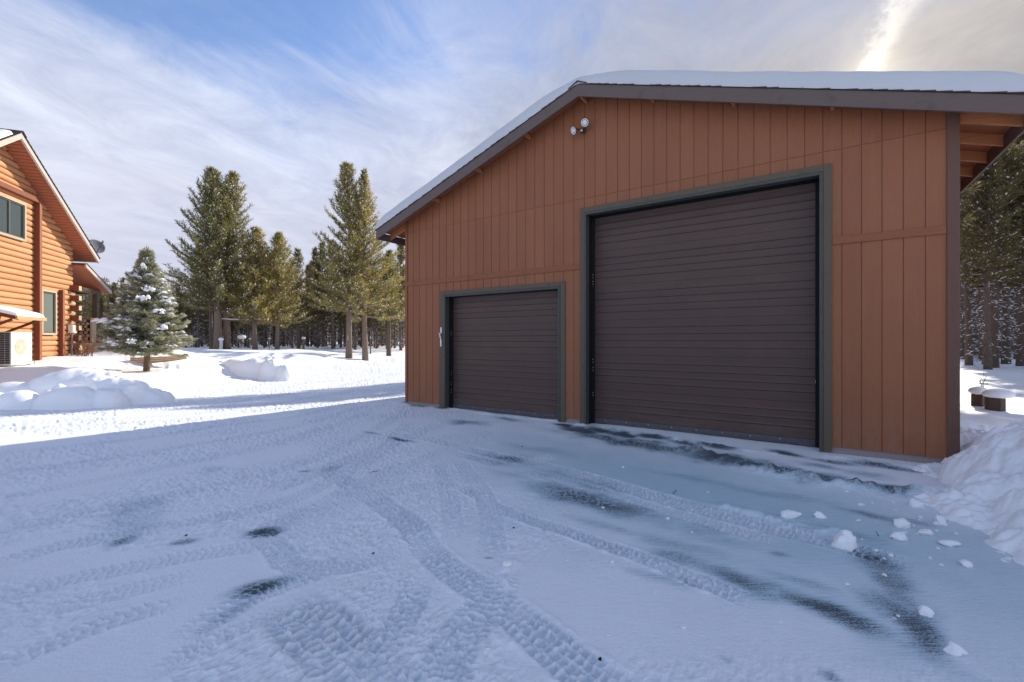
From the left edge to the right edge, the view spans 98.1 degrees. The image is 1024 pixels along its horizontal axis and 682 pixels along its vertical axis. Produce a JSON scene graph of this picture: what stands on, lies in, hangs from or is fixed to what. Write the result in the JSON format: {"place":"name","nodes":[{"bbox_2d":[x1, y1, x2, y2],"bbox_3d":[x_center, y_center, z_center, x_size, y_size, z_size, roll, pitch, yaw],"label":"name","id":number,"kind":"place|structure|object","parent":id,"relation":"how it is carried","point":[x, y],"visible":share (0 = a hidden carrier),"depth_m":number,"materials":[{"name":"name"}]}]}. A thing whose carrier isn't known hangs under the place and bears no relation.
{"place":"outdoors","nodes":[
{"label":"outdoors","id":0,"kind":"place"},
{"bbox_2d":[0,129,12,138],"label":"roof snow","id":1,"kind":"structure","parent":0,"point":[4,133],"depth_m":13.05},
{"bbox_2d":[0,356,1023,681],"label":"driveway","id":2,"kind":"structure","parent":0,"point":[282,508],"depth_m":3.10,"materials":[{"name":"snow"}]},
{"bbox_2d":[502,560,512,566],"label":"snow chunk","id":3,"kind":"object","parent":2,"relation":"on","point":[507,563],"visible":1,"depth_m":2.86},
{"bbox_2d":[780,509,801,518],"bbox_3d":[2.336,1.453,3.736,0.184,0.062,0.090,0,0,-14],"label":"snow chunk","id":4,"kind":"object","parent":2,"relation":"on","point":[788,514],"visible":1,"depth_m":3.70,"materials":[{"name":"snow"}]},
{"bbox_2d":[813,511,826,518],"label":"snow chunk","id":5,"kind":"object","parent":2,"relation":"on","point":[818,514],"visible":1,"depth_m":3.72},
{"bbox_2d":[831,530,856,552],"bbox_3d":[2.401,1.439,3.223,0.168,0.136,0.179,0,0,0],"label":"snow chunk","id":6,"kind":"object","parent":2,"relation":"on","point":[843,540],"visible":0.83,"depth_m":3.17,"materials":[{"name":"snow"}]},
{"bbox_2d":[889,531,907,540],"bbox_3d":[2.887,1.456,3.318,0.110,0.062,0.088,0,0,-6],"label":"snow chunk","id":7,"kind":"object","parent":2,"relation":"on","point":[898,535],"visible":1,"depth_m":3.30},
{"bbox_2d":[894,517,910,528],"bbox_3d":[3.104,1.446,3.538,0.118,0.073,0.098,0,0,-23],"label":"snow chunk","id":8,"kind":"object","parent":2,"relation":"on","point":[903,523],"visible":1,"depth_m":3.51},
{"bbox_2d":[909,498,925,507],"bbox_3d":[3.631,1.451,3.983,0.126,0.071,0.106,0,0,0],"label":"snow chunk","id":9,"kind":"object","parent":2,"relation":"on","point":[914,503],"visible":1,"depth_m":3.96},
{"bbox_2d":[918,529,933,535],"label":"snow chunk","id":10,"kind":"object","parent":2,"relation":"on","point":[928,532],"visible":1,"depth_m":3.38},
{"bbox_2d":[917,605,934,617],"bbox_3d":[2.242,1.459,2.410,0.072,0.049,0.063,0,0,23],"label":"snow chunk","id":11,"kind":"object","parent":2,"relation":"on","point":[927,611],"visible":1,"depth_m":2.40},
{"bbox_2d":[934,515,946,525],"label":"snow chunk","id":12,"kind":"object","parent":2,"relation":"on","point":[940,519],"visible":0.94,"depth_m":3.60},
{"bbox_2d":[937,540,960,546],"bbox_3d":[3.165,1.459,3.218,0.121,0.043,0.080,0,0,11],"label":"snow chunk","id":13,"kind":"object","parent":2,"relation":"on","point":[951,543],"visible":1,"depth_m":3.19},
{"bbox_2d":[943,640,967,656],"bbox_3d":[2.101,1.459,2.110,0.077,0.051,0.069,0,0,-3],"label":"snow chunk","id":14,"kind":"object","parent":2,"relation":"on","point":[953,648],"visible":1,"depth_m":2.10,"materials":[{"name":"snow"}]},
{"bbox_2d":[959,559,973,567],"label":"snow chunk","id":15,"kind":"object","parent":2,"relation":"on","point":[966,563],"visible":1,"depth_m":2.91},
{"bbox_2d":[911,421,1023,565],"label":"snow mound","id":16,"kind":"object","parent":2,"relation":"on","point":[981,474],"visible":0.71,"depth_m":3.93,"materials":[{"name":"snow"}]},
{"bbox_2d":[0,342,1023,428],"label":"snow ground","id":17,"kind":"structure","parent":0,"point":[201,364],"depth_m":15.27,"materials":[{"name":"snow"}]},
{"bbox_2d":[0,332,31,366],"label":"heat pump","id":18,"kind":"object","parent":17,"relation":"on","point":[15,348],"visible":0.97,"depth_m":13.19,"materials":[{"name":"beige metal"}]},
{"bbox_2d":[0,128,112,360],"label":"log house","id":19,"kind":"structure","parent":17,"relation":"on","point":[45,243],"depth_m":15.01,"materials":[{"name":"orange wood"}]},
{"bbox_2d":[0,193,26,241],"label":"window","id":20,"kind":"structure","parent":19,"relation":"in","point":[13,212],"depth_m":14.00,"materials":[{"name":"grey glass"}]},
{"bbox_2d":[0,312,46,331],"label":"awning","id":21,"kind":"object","parent":19,"relation":"attached to","point":[11,317],"visible":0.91,"depth_m":13.30,"materials":[{"name":"beige wood"}]},
{"bbox_2d":[0,305,44,317],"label":"canopy snow","id":22,"kind":"structure","parent":21,"relation":"on","point":[13,311],"depth_m":13.19,"materials":[{"name":"snow"}]},
{"bbox_2d":[42,289,56,334],"bbox_3d":[-16.310,-1.000,15.591,0.155,1.580,0.821,0,0,-20],"label":"window","id":23,"kind":"structure","parent":19,"relation":"in","point":[49,297],"depth_m":15.69,"materials":[{"name":"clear glass"}]},
{"bbox_2d":[68,325,76,354],"bbox_3d":[-16.660,0.025,16.851,0.158,1.250,0.260,0,0,-20],"label":"utility box","id":24,"kind":"object","parent":19,"relation":"attached to","point":[71,329],"visible":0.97,"depth_m":16.81,"materials":[{"name":"beige metal"}]},
{"bbox_2d":[90,318,95,342],"bbox_3d":[-16.915,-0.430,17.970,0.070,1.000,0.340,0,0,-20],"label":"upright board","id":25,"kind":"object","parent":19,"relation":"on","point":[92,327],"visible":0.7,"depth_m":17.83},
{"bbox_2d":[89,239,105,252],"bbox_3d":[-16.393,-3.635,17.706,0.723,0.840,0.579,0,0,0],"label":"satellite dish","id":26,"kind":"object","parent":19,"relation":"attached to","point":[99,246],"visible":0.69,"depth_m":17.80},
{"bbox_2d":[71,330,99,355],"bbox_3d":[-16.226,0.107,16.914,0.858,1.162,0.821,0,0,-38],"label":"bare shrub","id":27,"kind":"object","parent":17,"relation":"on","point":[86,345],"visible":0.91,"depth_m":16.83,"materials":[{"name":"plant"}]},
{"bbox_2d":[0,368,175,409],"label":"snow mound","id":28,"kind":"object","parent":17,"relation":"on","point":[75,388],"visible":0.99,"depth_m":9.97,"materials":[{"name":"snow"}]},
{"bbox_2d":[84,302,91,318],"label":"forest pine","id":29,"kind":"object","parent":17,"relation":"on","point":[89,307],"visible":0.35,"depth_m":45.08,"materials":[{"name":"green plant"}]},
{"bbox_2d":[90,294,107,342],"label":"forest pine","id":30,"kind":"object","parent":17,"relation":"on","point":[104,297],"visible":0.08,"depth_m":44.26,"materials":[{"name":"green plant"}]},
{"bbox_2d":[99,297,105,342],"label":"forest pine","id":31,"kind":"object","parent":17,"relation":"on","point":[101,306],"visible":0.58,"depth_m":41.16,"materials":[{"name":"green plant"}]},
{"bbox_2d":[101,295,118,344],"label":"forest pine","id":32,"kind":"object","parent":17,"relation":"on","point":[111,299],"visible":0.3,"depth_m":39.11,"materials":[{"name":"green plant"}]},
{"bbox_2d":[106,282,117,312],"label":"forest pine","id":33,"kind":"object","parent":17,"relation":"on","point":[114,284],"visible":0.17,"depth_m":42.12,"materials":[{"name":"green plant"}]},
{"bbox_2d":[91,245,199,370],"bbox_3d":[-11.991,-0.926,14.498,2.689,4.410,2.644,0,0,-21],"label":"spruce","id":34,"kind":"object","parent":17,"relation":"on","point":[148,305],"visible":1,"depth_m":14.07,"materials":[{"name":"green plant"}]},
{"bbox_2d":[130,356,186,362],"bbox_3d":[-12.930,0.693,16.233,1.777,0.279,0.210,0,0,-14],"label":"plank frame","id":35,"kind":"object","parent":17,"relation":"on","point":[153,359],"visible":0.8,"depth_m":16.17,"materials":[{"name":"wood"}]},
{"bbox_2d":[174,285,181,330],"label":"forest pine","id":36,"kind":"object","parent":17,"relation":"on","point":[178,291],"visible":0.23,"depth_m":49.07,"materials":[{"name":"green plant"}]},
{"bbox_2d":[175,293,183,331],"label":"forest pine","id":37,"kind":"object","parent":17,"relation":"on","point":[179,309],"visible":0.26,"depth_m":45.71,"materials":[{"name":"green plant"}]},
{"bbox_2d":[177,292,193,346],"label":"forest pine","id":38,"kind":"object","parent":17,"relation":"on","point":[181,306],"visible":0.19,"depth_m":42.92,"materials":[{"name":"green plant"}]},
{"bbox_2d":[179,301,193,347],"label":"forest pine","id":39,"kind":"object","parent":17,"relation":"on","point":[186,309],"visible":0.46,"depth_m":39.20,"materials":[{"name":"green plant"}]},
{"bbox_2d":[180,244,208,347],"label":"forest pine","id":40,"kind":"object","parent":17,"relation":"on","point":[197,322],"visible":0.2,"depth_m":39.12,"materials":[{"name":"green plant"}]},
{"bbox_2d":[187,277,204,347],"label":"forest pine","id":41,"kind":"object","parent":17,"relation":"on","point":[192,317],"visible":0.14,"depth_m":41.53,"materials":[{"name":"green plant"}]},
{"bbox_2d":[195,295,206,346],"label":"forest pine","id":42,"kind":"object","parent":17,"relation":"on","point":[202,324],"visible":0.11,"depth_m":49.23,"materials":[{"name":"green plant"}]},
{"bbox_2d":[192,210,222,348],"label":"pine tree","id":43,"kind":"object","parent":17,"relation":"on","point":[210,331],"visible":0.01,"depth_m":31.10,"materials":[{"name":"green plant"}]},
{"bbox_2d":[203,288,222,339],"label":"forest pine","id":44,"kind":"object","parent":17,"relation":"on","point":[213,319],"visible":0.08,"depth_m":40.51,"materials":[{"name":"brown plant"}]},
{"bbox_2d":[158,165,272,348],"bbox_3d":[-20.045,-5.401,30.048,6.643,12.885,6.441,0,0,0],"label":"pine tree","id":45,"kind":"object","parent":17,"relation":"on","point":[210,199],"visible":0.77,"depth_m":29.31,"materials":[{"name":"green plant"}]},
{"bbox_2d":[218,338,223,349],"bbox_3d":[-19.109,0.216,29.198,0.300,0.894,0.332,0,0,0],"label":"garden stake","id":46,"kind":"object","parent":17,"relation":"on","point":[221,343],"visible":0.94,"depth_m":29.13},
{"bbox_2d":[176,170,269,348],"bbox_3d":[-19.712,-5.459,30.641,6.357,12.975,5.484,0,0,33],"label":"pine tree","id":47,"kind":"object","parent":17,"relation":"on","point":[232,179],"visible":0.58,"depth_m":30.23,"materials":[{"name":"green plant"}]},
{"bbox_2d":[222,318,261,320],"bbox_3d":[-18.619,-1.466,30.743,2.887,0.211,0.113,0,0,-18],"label":"pole rail","id":48,"kind":"object","parent":47,"relation":"attached to","point":[225,319],"visible":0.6,"depth_m":30.52,"materials":[{"name":"grey wood"}]},
{"bbox_2d":[221,290,236,344],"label":"forest pine","id":49,"kind":"object","parent":17,"relation":"on","point":[232,325],"visible":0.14,"depth_m":44.05,"materials":[{"name":"green plant"}]},
{"bbox_2d":[231,289,242,347],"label":"forest pine","id":50,"kind":"object","parent":17,"relation":"on","point":[238,325],"visible":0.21,"depth_m":41.28,"materials":[{"name":"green plant"}]},
{"bbox_2d":[72,276,404,344],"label":"woods","id":51,"kind":"object","parent":17,"relation":"on","point":[85,301],"visible":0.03,"depth_m":72.83,"materials":[{"name":"green plant"}]},
{"bbox_2d":[237,335,245,348],"bbox_3d":[-18.861,0.078,30.995,0.550,1.060,0.509,0,0,0],"label":"bird feeder","id":52,"kind":"object","parent":17,"relation":"on","point":[241,338],"visible":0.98,"depth_m":30.90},
{"bbox_2d":[237,270,257,347],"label":"forest pine","id":53,"kind":"object","parent":17,"relation":"on","point":[248,336],"visible":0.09,"depth_m":39.16,"materials":[{"name":"green plant"}]},
{"bbox_2d":[216,225,292,348],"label":"pine tree","id":54,"kind":"object","parent":17,"relation":"on","point":[255,237],"visible":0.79,"depth_m":30.51,"materials":[{"name":"green plant"}]},
{"bbox_2d":[246,324,266,344],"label":"forest pine","id":55,"kind":"object","parent":17,"relation":"on","point":[259,327],"visible":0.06,"depth_m":45.15,"materials":[{"name":"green plant"}]},
{"bbox_2d":[219,356,295,381],"bbox_3d":[-10.792,1.165,18.503,3.867,1.069,1.703,0,0,0],"label":"snow mound","id":56,"kind":"object","parent":17,"relation":"on","point":[269,368],"visible":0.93,"depth_m":17.96,"materials":[{"name":"snow"}]},
{"bbox_2d":[261,320,272,346],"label":"forest pine","id":57,"kind":"object","parent":17,"relation":"on","point":[266,334],"visible":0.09,"depth_m":46.77,"materials":[{"name":"brown plant"}]},
{"bbox_2d":[259,278,275,347],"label":"forest pine","id":58,"kind":"object","parent":17,"relation":"on","point":[264,335],"visible":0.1,"depth_m":40.41,"materials":[{"name":"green plant"}]},
{"bbox_2d":[268,284,274,346],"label":"forest pine","id":59,"kind":"object","parent":17,"relation":"on","point":[273,329],"visible":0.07,"depth_m":47.64,"materials":[{"name":"brown plant"}]},
{"bbox_2d":[270,272,284,345],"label":"forest pine","id":60,"kind":"object","parent":17,"relation":"on","point":[280,321],"visible":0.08,"depth_m":39.91,"materials":[{"name":"green plant"}]},
{"bbox_2d":[243,231,312,348],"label":"pine tree","id":61,"kind":"object","parent":17,"relation":"on","point":[279,249],"visible":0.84,"depth_m":31.75,"materials":[{"name":"green plant"}]},
{"bbox_2d":[273,263,289,345],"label":"forest pine","id":62,"kind":"object","parent":17,"relation":"on","point":[283,330],"visible":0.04,"depth_m":45.32,"materials":[{"name":"green plant"}]},
{"bbox_2d":[284,258,301,347],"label":"forest pine","id":63,"kind":"object","parent":17,"relation":"on","point":[292,342],"visible":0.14,"depth_m":39.29,"materials":[{"name":"green plant"}]},
{"bbox_2d":[280,248,319,348],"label":"pine tree","id":64,"kind":"object","parent":17,"relation":"on","point":[299,262],"visible":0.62,"depth_m":37.88,"materials":[{"name":"green plant"}]},
{"bbox_2d":[299,263,313,345],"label":"forest pine","id":65,"kind":"object","parent":17,"relation":"on","point":[307,273],"visible":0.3,"depth_m":49.46,"materials":[{"name":"green plant"}]},
{"bbox_2d":[301,261,313,345],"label":"forest pine","id":66,"kind":"object","parent":17,"relation":"on","point":[310,339],"visible":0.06,"depth_m":51.17,"materials":[{"name":"green plant"}]},
{"bbox_2d":[306,246,321,346],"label":"forest pine","id":67,"kind":"object","parent":17,"relation":"on","point":[314,252],"visible":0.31,"depth_m":46.25,"materials":[{"name":"green plant"}]},
{"bbox_2d":[304,263,327,347],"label":"forest pine","id":68,"kind":"object","parent":17,"relation":"on","point":[317,276],"visible":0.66,"depth_m":40.64,"materials":[{"name":"green plant"}]},
{"bbox_2d":[310,288,324,346],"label":"forest pine","id":69,"kind":"object","parent":17,"relation":"on","point":[315,323],"visible":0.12,"depth_m":45.21,"materials":[{"name":"green plant"}]},
{"bbox_2d":[312,242,328,346],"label":"forest pine","id":70,"kind":"object","parent":17,"relation":"on","point":[322,323],"visible":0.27,"depth_m":42.47,"materials":[{"name":"green plant"}]},
{"bbox_2d":[316,293,331,346],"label":"forest pine","id":71,"kind":"object","parent":17,"relation":"on","point":[326,325],"visible":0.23,"depth_m":44.74,"materials":[{"name":"green plant"}]},
{"bbox_2d":[320,239,341,348],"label":"forest pine","id":72,"kind":"object","parent":17,"relation":"on","point":[332,321],"visible":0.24,"depth_m":39.04,"materials":[{"name":"green plant"}]},
{"bbox_2d":[326,280,339,347],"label":"forest pine","id":73,"kind":"object","parent":17,"relation":"on","point":[334,321],"visible":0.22,"depth_m":40.68,"materials":[{"name":"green plant"}]},
{"bbox_2d":[328,258,346,347],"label":"forest pine","id":74,"kind":"object","parent":17,"relation":"on","point":[340,334],"visible":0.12,"depth_m":42.30,"materials":[{"name":"green plant"}]},
{"bbox_2d":[337,275,359,343],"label":"forest pine","id":75,"kind":"object","parent":17,"relation":"on","point":[344,322],"visible":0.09,"depth_m":40.06,"materials":[{"name":"green plant"}]},
{"bbox_2d":[308,161,396,358],"bbox_3d":[-10.273,-4.897,27.974,5.247,12.991,5.348,0,0,0],"label":"pine tree","id":76,"kind":"object","parent":17,"relation":"on","point":[346,174],"visible":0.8,"depth_m":27.55,"materials":[{"name":"green plant"}]},
{"bbox_2d":[306,168,404,360],"bbox_3d":[-9.631,-4.691,28.423,5.805,12.829,6.626,0,0,42],"label":"pine tree","id":77,"kind":"object","parent":17,"relation":"on","point":[362,209],"visible":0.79,"depth_m":27.88,"materials":[{"name":"green plant"}]},
{"bbox_2d":[345,251,368,349],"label":"forest pine","id":78,"kind":"object","parent":17,"relation":"on","point":[354,341],"visible":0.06,"depth_m":38.99,"materials":[{"name":"green plant"}]},
{"bbox_2d":[367,318,378,346],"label":"forest pine","id":79,"kind":"object","parent":17,"relation":"on","point":[373,340],"visible":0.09,"depth_m":45.11,"materials":[{"name":"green plant"}]},
{"bbox_2d":[366,268,381,348],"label":"forest pine","id":80,"kind":"object","parent":17,"relation":"on","point":[377,322],"visible":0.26,"depth_m":40.29,"materials":[{"name":"green plant"}]},
{"bbox_2d":[369,273,381,347],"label":"forest pine","id":81,"kind":"object","parent":17,"relation":"on","point":[377,327],"visible":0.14,"depth_m":42.66,"materials":[{"name":"green plant"}]},
{"bbox_2d":[377,288,396,347],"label":"forest pine","id":82,"kind":"object","parent":17,"relation":"on","point":[384,328],"visible":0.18,"depth_m":39.51,"materials":[{"name":"green plant"}]},
{"bbox_2d":[372,249,404,355],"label":"pine tree","id":83,"kind":"object","parent":17,"relation":"on","point":[389,302],"visible":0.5,"depth_m":31.89,"materials":[{"name":"green plant"}]},
{"bbox_2d":[390,273,401,347],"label":"forest pine","id":84,"kind":"object","parent":17,"relation":"on","point":[394,334],"visible":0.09,"depth_m":41.52,"materials":[{"name":"green plant"}]},
{"bbox_2d":[390,237,404,349],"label":"forest pine","id":85,"kind":"object","parent":17,"relation":"on","point":[400,257],"visible":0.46,"depth_m":39.07,"materials":[{"name":"green plant"}]},
{"bbox_2d":[399,270,404,347],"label":"forest pine","id":86,"kind":"object","parent":17,"relation":"on","point":[402,321],"visible":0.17,"depth_m":42.84,"materials":[{"name":"green plant"}]},
{"bbox_2d":[375,80,1023,462],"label":"garage","id":87,"kind":"structure","parent":17,"relation":"on","point":[773,264],"depth_m":6.83,"materials":[{"name":"wood"}]},
{"bbox_2d":[451,290,557,418],"bbox_3d":[-0.182,0.258,9.063,2.752,2.424,0.112,0,0,34],"label":"roller door","id":88,"kind":"structure","parent":87,"relation":"in","point":[504,347],"depth_m":9.01,"materials":[{"name":"brown metal"}]},
{"bbox_2d":[570,118,588,134],"bbox_3d":[1.200,-3.724,7.773,0.368,0.220,0.219,0,0,34],"label":"floodlight","id":89,"kind":"object","parent":87,"relation":"attached to","point":[584,122],"visible":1,"depth_m":7.73,"materials":[{"name":"white metal"}]},
{"bbox_2d":[375,70,1023,228],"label":"roof snow","id":90,"kind":"structure","parent":87,"relation":"on","point":[983,81],"depth_m":5.92,"materials":[{"name":"snow"}]},
{"bbox_2d":[592,181,818,446],"bbox_3d":[2.868,-0.372,7.121,3.370,3.684,0.112,0,0,34],"label":"roller door","id":91,"kind":"structure","parent":87,"relation":"in","point":[705,314],"depth_m":6.94,"materials":[{"name":"brown metal"}]},
{"bbox_2d":[960,202,983,358],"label":"snowy pine","id":92,"kind":"object","parent":17,"relation":"on","point":[962,331],"visible":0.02,"depth_m":21.97,"materials":[{"name":"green plant"}]},
{"bbox_2d":[960,178,985,226],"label":"snowy pine","id":93,"kind":"object","parent":17,"relation":"on","point":[966,219],"visible":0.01,"depth_m":12.99,"materials":[{"name":"green plant"}]},
{"bbox_2d":[971,294,978,354],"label":"snowy pine","id":94,"kind":"object","parent":17,"relation":"on","point":[972,315],"visible":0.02,"depth_m":27.57,"materials":[{"name":"green plant"}]},
{"bbox_2d":[960,183,991,364],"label":"snowy pine","id":95,"kind":"object","parent":17,"relation":"on","point":[967,305],"visible":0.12,"depth_m":17.53,"materials":[{"name":"green plant"}]},
{"bbox_2d":[968,386,986,406],"bbox_3d":[8.081,1.092,7.702,0.253,0.625,0.250,0,0,-23],"label":"tree stump","id":96,"kind":"object","parent":17,"relation":"on","point":[977,398],"visible":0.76,"depth_m":7.65,"materials":[{"name":"brown plant"}]},
{"bbox_2d":[963,249,991,352],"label":"snowy pine","id":97,"kind":"object","parent":17,"relation":"on","point":[972,294],"visible":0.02,"depth_m":22.53,"materials":[{"name":"green plant"}]},
{"bbox_2d":[960,156,1016,363],"bbox_3d":[20.205,-3.556,18.866,2.285,9.996,2.418,0,0,-2],"label":"snowy pine","id":98,"kind":"object","parent":17,"relation":"on","point":[983,299],"visible":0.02,"depth_m":18.91,"materials":[{"name":"green plant"}]},
{"bbox_2d":[960,185,1019,360],"bbox_3d":[21.730,-3.623,20.532,2.534,10.061,2.874,0,0,-13],"label":"snowy pine","id":99,"kind":"object","parent":17,"relation":"on","point":[978,316],"visible":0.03,"depth_m":20.48,"materials":[{"name":"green plant"}]},
{"bbox_2d":[960,154,1023,369],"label":"snowy pine","id":100,"kind":"object","parent":17,"relation":"on","point":[991,180],"visible":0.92,"depth_m":15.51,"materials":[{"name":"green plant"}]},
{"bbox_2d":[960,140,1023,367],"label":"snowy pine","id":101,"kind":"object","parent":17,"relation":"on","point":[1014,164],"visible":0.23,"depth_m":16.13,"materials":[{"name":"green plant"}]},
{"bbox_2d":[974,269,1014,357],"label":"snowy pine","id":102,"kind":"object","parent":17,"relation":"on","point":[1000,328],"visible":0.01,"depth_m":23.44,"materials":[{"name":"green plant"}]},
{"bbox_2d":[975,145,1021,363],"bbox_3d":[20.901,-3.627,18.793,2.497,10.129,2.642,0,0,-26],"label":"snowy pine","id":103,"kind":"object","parent":17,"relation":"on","point":[1004,359],"visible":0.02,"depth_m":18.68,"materials":[{"name":"green plant"}]},
{"bbox_2d":[981,388,1015,411],"bbox_3d":[8.022,1.105,7.338,0.402,0.638,0.327,0,0,20],"label":"tree stump","id":104,"kind":"object","parent":17,"relation":"on","point":[995,399],"visible":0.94,"depth_m":7.26,"materials":[{"name":"brown plant"}]},
{"bbox_2d":[990,173,1023,361],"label":"snowy pine","id":105,"kind":"object","parent":17,"relation":"on","point":[1018,274],"visible":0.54,"depth_m":15.94,"materials":[{"name":"green plant"}]},
{"bbox_2d":[993,133,1023,365],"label":"snowy pine","id":106,"kind":"object","parent":17,"relation":"on","point":[1019,360],"visible":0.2,"depth_m":17.16,"materials":[{"name":"green plant"}]},
{"bbox_2d":[1000,246,1019,358],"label":"snowy pine","id":107,"kind":"object","parent":17,"relation":"on","point":[1017,302],"visible":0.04,"depth_m":21.52,"materials":[{"name":"green plant"}]},
{"bbox_2d":[0,0,1023,341],"label":"sky","id":108,"kind":"structure","parent":0,"point":[123,104],"materials":[{"name":"blue"}]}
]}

